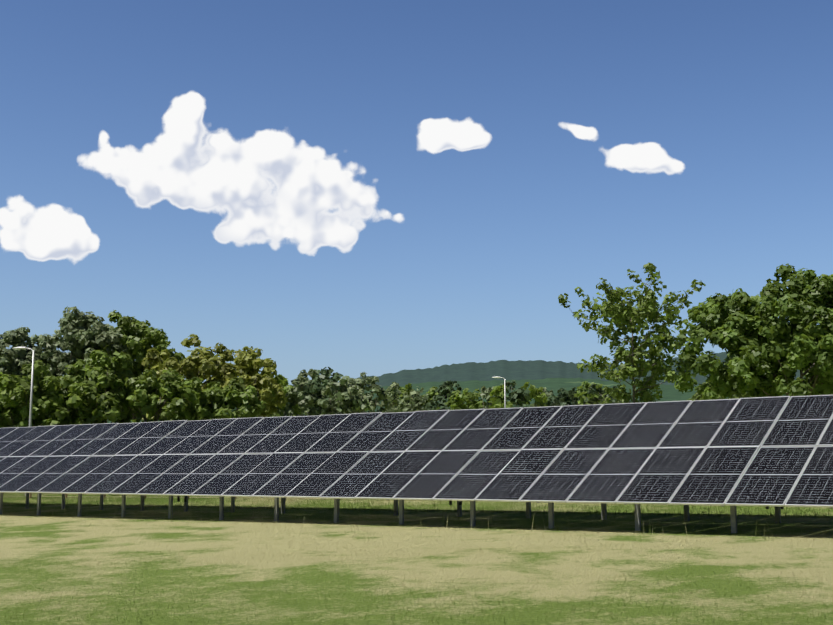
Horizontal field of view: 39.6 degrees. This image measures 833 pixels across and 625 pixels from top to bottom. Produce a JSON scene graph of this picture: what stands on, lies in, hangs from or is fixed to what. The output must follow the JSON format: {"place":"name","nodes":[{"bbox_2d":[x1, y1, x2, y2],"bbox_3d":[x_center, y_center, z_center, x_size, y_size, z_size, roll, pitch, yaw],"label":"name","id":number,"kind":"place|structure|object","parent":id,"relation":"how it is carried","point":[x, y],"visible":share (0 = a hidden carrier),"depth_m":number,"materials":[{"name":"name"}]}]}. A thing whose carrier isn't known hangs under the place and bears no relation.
{"place":"outdoors","nodes":[
{"label":"outdoors","id":0,"kind":"place"},
{"bbox_2d":[0,493,832,624],"bbox_3d":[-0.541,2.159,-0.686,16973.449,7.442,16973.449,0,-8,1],"label":"ground","id":1,"kind":"structure","parent":0,"point":[594,523],"depth_m":18.96,"materials":[{"name":"green plant"}]},
{"bbox_2d":[12,347,33,495],"bbox_3d":[-17.741,4.962,51.832,1.054,6.908,0.339,0,-8,1],"label":"street lamp","id":2,"kind":"object","parent":1,"relation":"on","point":[30,411],"visible":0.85,"depth_m":52.01,"materials":[{"name":"grey metal"}]},
{"bbox_2d":[0,328,57,415],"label":"tree","id":3,"kind":"object","parent":1,"relation":"on","point":[8,362],"visible":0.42,"depth_m":65.84,"materials":[{"name":"green plant"}]},
{"bbox_2d":[0,360,100,427],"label":"tree","id":4,"kind":"object","parent":1,"relation":"on","point":[15,390],"visible":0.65,"depth_m":57.38,"materials":[{"name":"green plant"}]},
{"bbox_2d":[0,306,131,416],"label":"tree","id":5,"kind":"object","parent":1,"relation":"on","point":[81,332],"visible":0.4,"depth_m":67.05,"materials":[{"name":"green plant"}]},
{"bbox_2d":[47,350,147,424],"bbox_3d":[-16.472,5.696,59.788,5.422,7.365,6.123,0,-8,1],"label":"tree","id":6,"kind":"object","parent":1,"relation":"on","point":[91,377],"visible":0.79,"depth_m":58.93,"materials":[{"name":"green plant"}]},
{"bbox_2d":[85,310,203,419],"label":"tree","id":7,"kind":"object","parent":1,"relation":"on","point":[138,341],"visible":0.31,"depth_m":68.78,"materials":[{"name":"green plant"}]},
{"bbox_2d":[109,368,202,422],"bbox_3d":[-13.460,6.098,59.983,4.799,6.439,5.078,0,-8,1],"label":"tree","id":8,"kind":"object","parent":1,"relation":"on","point":[175,392],"visible":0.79,"depth_m":59.16,"materials":[{"name":"green plant"}]},
{"bbox_2d":[29,493,329,498],"bbox_3d":[-11.574,6.720,45.875,27.590,1.982,0.090,-6,-10,37],"label":"fence wire and posts","id":9,"kind":"object","parent":1,"relation":"on","point":[66,495],"visible":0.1,"depth_m":46.54,"materials":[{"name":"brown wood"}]},
{"bbox_2d":[132,334,249,421],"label":"tree","id":10,"kind":"object","parent":1,"relation":"on","point":[203,363],"visible":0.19,"depth_m":65.42,"materials":[{"name":"green plant"}]},
{"bbox_2d":[189,377,267,419],"bbox_3d":[-10.110,6.445,61.675,4.331,5.930,4.555,0,-8,1],"label":"tree","id":11,"kind":"object","parent":1,"relation":"on","point":[217,401],"visible":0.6,"depth_m":60.93,"materials":[{"name":"green plant"}]},
{"bbox_2d":[206,346,287,416],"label":"tree","id":12,"kind":"object","parent":1,"relation":"on","point":[251,361],"visible":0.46,"depth_m":69.38,"materials":[{"name":"green plant"}]},
{"bbox_2d":[261,374,301,416],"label":"tree","id":13,"kind":"object","parent":1,"relation":"on","point":[281,379],"visible":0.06,"depth_m":96.32,"materials":[{"name":"green plant"}]},
{"bbox_2d":[276,377,318,415],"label":"tree","id":14,"kind":"object","parent":1,"relation":"on","point":[304,401],"visible":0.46,"depth_m":98.75,"materials":[{"name":"green plant"}]},
{"bbox_2d":[297,369,322,415],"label":"tree","id":15,"kind":"object","parent":1,"relation":"on","point":[310,373],"visible":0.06,"depth_m":116.30,"materials":[{"name":"green plant"}]},
{"bbox_2d":[303,366,342,415],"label":"tree","id":16,"kind":"object","parent":1,"relation":"on","point":[323,380],"visible":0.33,"depth_m":110.63,"materials":[{"name":"green plant"}]},
{"bbox_2d":[317,375,370,414],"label":"tree","id":17,"kind":"object","parent":1,"relation":"on","point":[343,402],"visible":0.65,"depth_m":94.89,"materials":[{"name":"green plant"}]},
{"bbox_2d":[348,372,394,412],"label":"tree","id":18,"kind":"object","parent":1,"relation":"on","point":[378,390],"visible":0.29,"depth_m":117.14,"materials":[{"name":"green plant"}]},
{"bbox_2d":[383,382,401,412],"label":"tree","id":19,"kind":"object","parent":1,"relation":"on","point":[391,391],"visible":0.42,"depth_m":176.73,"materials":[{"name":"green plant"}]},
{"bbox_2d":[391,383,412,411],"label":"tree","id":20,"kind":"object","parent":1,"relation":"on","point":[403,389],"visible":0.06,"depth_m":227.22,"materials":[{"name":"green plant"}]},
{"bbox_2d":[397,386,428,411],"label":"tree","id":21,"kind":"object","parent":1,"relation":"on","point":[415,402],"visible":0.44,"depth_m":217.59,"materials":[{"name":"green plant"}]},
{"bbox_2d":[0,395,832,532],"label":"solar array","id":22,"kind":"object","parent":1,"relation":"on","point":[776,452],"visible":0.94,"depth_m":27.94,"materials":[{"name":"black glass"}]},
{"bbox_2d":[421,386,443,410],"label":"tree","id":23,"kind":"object","parent":1,"relation":"on","point":[431,392],"visible":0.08,"depth_m":222.85,"materials":[{"name":"green plant"}]},
{"bbox_2d":[425,380,466,410],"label":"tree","id":24,"kind":"object","parent":1,"relation":"on","point":[446,388],"visible":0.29,"depth_m":209.33,"materials":[{"name":"green plant"}]},
{"bbox_2d":[445,390,471,409],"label":"tree","id":25,"kind":"object","parent":1,"relation":"on","point":[455,402],"visible":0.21,"depth_m":181.24,"materials":[{"name":"green plant"}]},
{"bbox_2d":[462,388,488,408],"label":"tree","id":26,"kind":"object","parent":1,"relation":"on","point":[473,397],"visible":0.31,"depth_m":196.83,"materials":[{"name":"green plant"}]},
{"bbox_2d":[480,386,497,408],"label":"tree","id":27,"kind":"object","parent":1,"relation":"on","point":[485,392],"visible":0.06,"depth_m":194.13,"materials":[{"name":"green plant"}]},
{"bbox_2d":[492,376,505,407],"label":"street lamp","id":28,"kind":"object","parent":1,"relation":"on","point":[504,391],"visible":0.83,"depth_m":84.45,"materials":[{"name":"grey metal"}]},
{"bbox_2d":[489,385,513,408],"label":"tree","id":29,"kind":"object","parent":1,"relation":"on","point":[498,401],"visible":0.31,"depth_m":171.19,"materials":[{"name":"green plant"}]},
{"bbox_2d":[500,380,521,407],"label":"tree","id":30,"kind":"object","parent":1,"relation":"on","point":[508,384],"visible":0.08,"depth_m":224.77,"materials":[{"name":"green plant"}]},
{"bbox_2d":[510,387,532,407],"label":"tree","id":31,"kind":"object","parent":1,"relation":"on","point":[521,396],"visible":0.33,"depth_m":173.01,"materials":[{"name":"green plant"}]},
{"bbox_2d":[521,382,547,406],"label":"tree","id":32,"kind":"object","parent":1,"relation":"on","point":[538,398],"visible":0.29,"depth_m":185.59,"materials":[{"name":"green plant"}]},
{"bbox_2d":[534,387,553,406],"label":"tree","id":33,"kind":"object","parent":1,"relation":"on","point":[549,393],"visible":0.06,"depth_m":226.21,"materials":[{"name":"green plant"}]},
{"bbox_2d":[546,388,571,405],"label":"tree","id":34,"kind":"object","parent":1,"relation":"on","point":[562,398],"visible":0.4,"depth_m":192.13,"materials":[{"name":"green plant"}]},
{"bbox_2d":[567,387,580,404],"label":"tree","id":35,"kind":"object","parent":1,"relation":"on","point":[574,400],"visible":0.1,"depth_m":224.19,"materials":[{"name":"green plant"}]},
{"bbox_2d":[574,381,601,404],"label":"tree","id":36,"kind":"object","parent":1,"relation":"on","point":[581,389],"visible":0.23,"depth_m":194.81,"materials":[{"name":"green plant"}]},
{"bbox_2d":[583,383,603,404],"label":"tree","id":37,"kind":"object","parent":1,"relation":"on","point":[591,390],"visible":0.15,"depth_m":193.55,"materials":[{"name":"green plant"}]},
{"bbox_2d":[587,384,608,401],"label":"tree","id":38,"kind":"object","parent":1,"relation":"on","point":[600,386],"visible":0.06,"depth_m":205.71,"materials":[{"name":"green plant"}]},
{"bbox_2d":[599,385,632,403],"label":"tree","id":39,"kind":"object","parent":1,"relation":"on","point":[613,400],"visible":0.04,"depth_m":185.15,"materials":[{"name":"green plant"}]},
{"bbox_2d":[558,263,705,404],"bbox_3d":[7.927,2.559,41.655,4.718,8.087,4.357,5,-9,-33],"label":"slender tree","id":40,"kind":"object","parent":1,"relation":"on","point":[626,319],"visible":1,"depth_m":41.30,"materials":[{"name":"green plant"}]},
{"bbox_2d":[686,380,744,400],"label":"tree","id":41,"kind":"object","parent":1,"relation":"on","point":[696,396],"visible":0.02,"depth_m":74.80,"materials":[{"name":"green plant"}]},
{"bbox_2d":[674,264,832,399],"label":"walnut tree","id":42,"kind":"object","parent":1,"relation":"on","point":[769,352],"visible":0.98,"depth_m":52.63,"materials":[{"name":"green plant"}]},
{"bbox_2d":[0,0,832,385],"label":"sky","id":43,"kind":"structure","parent":0,"point":[352,188],"materials":[{"name":"blue"}]},
{"bbox_2d":[107,378,785,422],"bbox_3d":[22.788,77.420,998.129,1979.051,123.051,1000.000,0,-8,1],"label":"hill","id":44,"kind":"structure","parent":0,"point":[670,393],"depth_m":1210.77,"materials":[{"name":"green plant"}]},
{"bbox_2d":[355,352,805,386],"bbox_3d":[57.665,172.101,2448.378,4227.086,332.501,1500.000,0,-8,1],"label":"hill ridge","id":45,"kind":"structure","parent":0,"point":[517,370],"depth_m":2890.28,"materials":[{"name":"green plant"}]}
]}

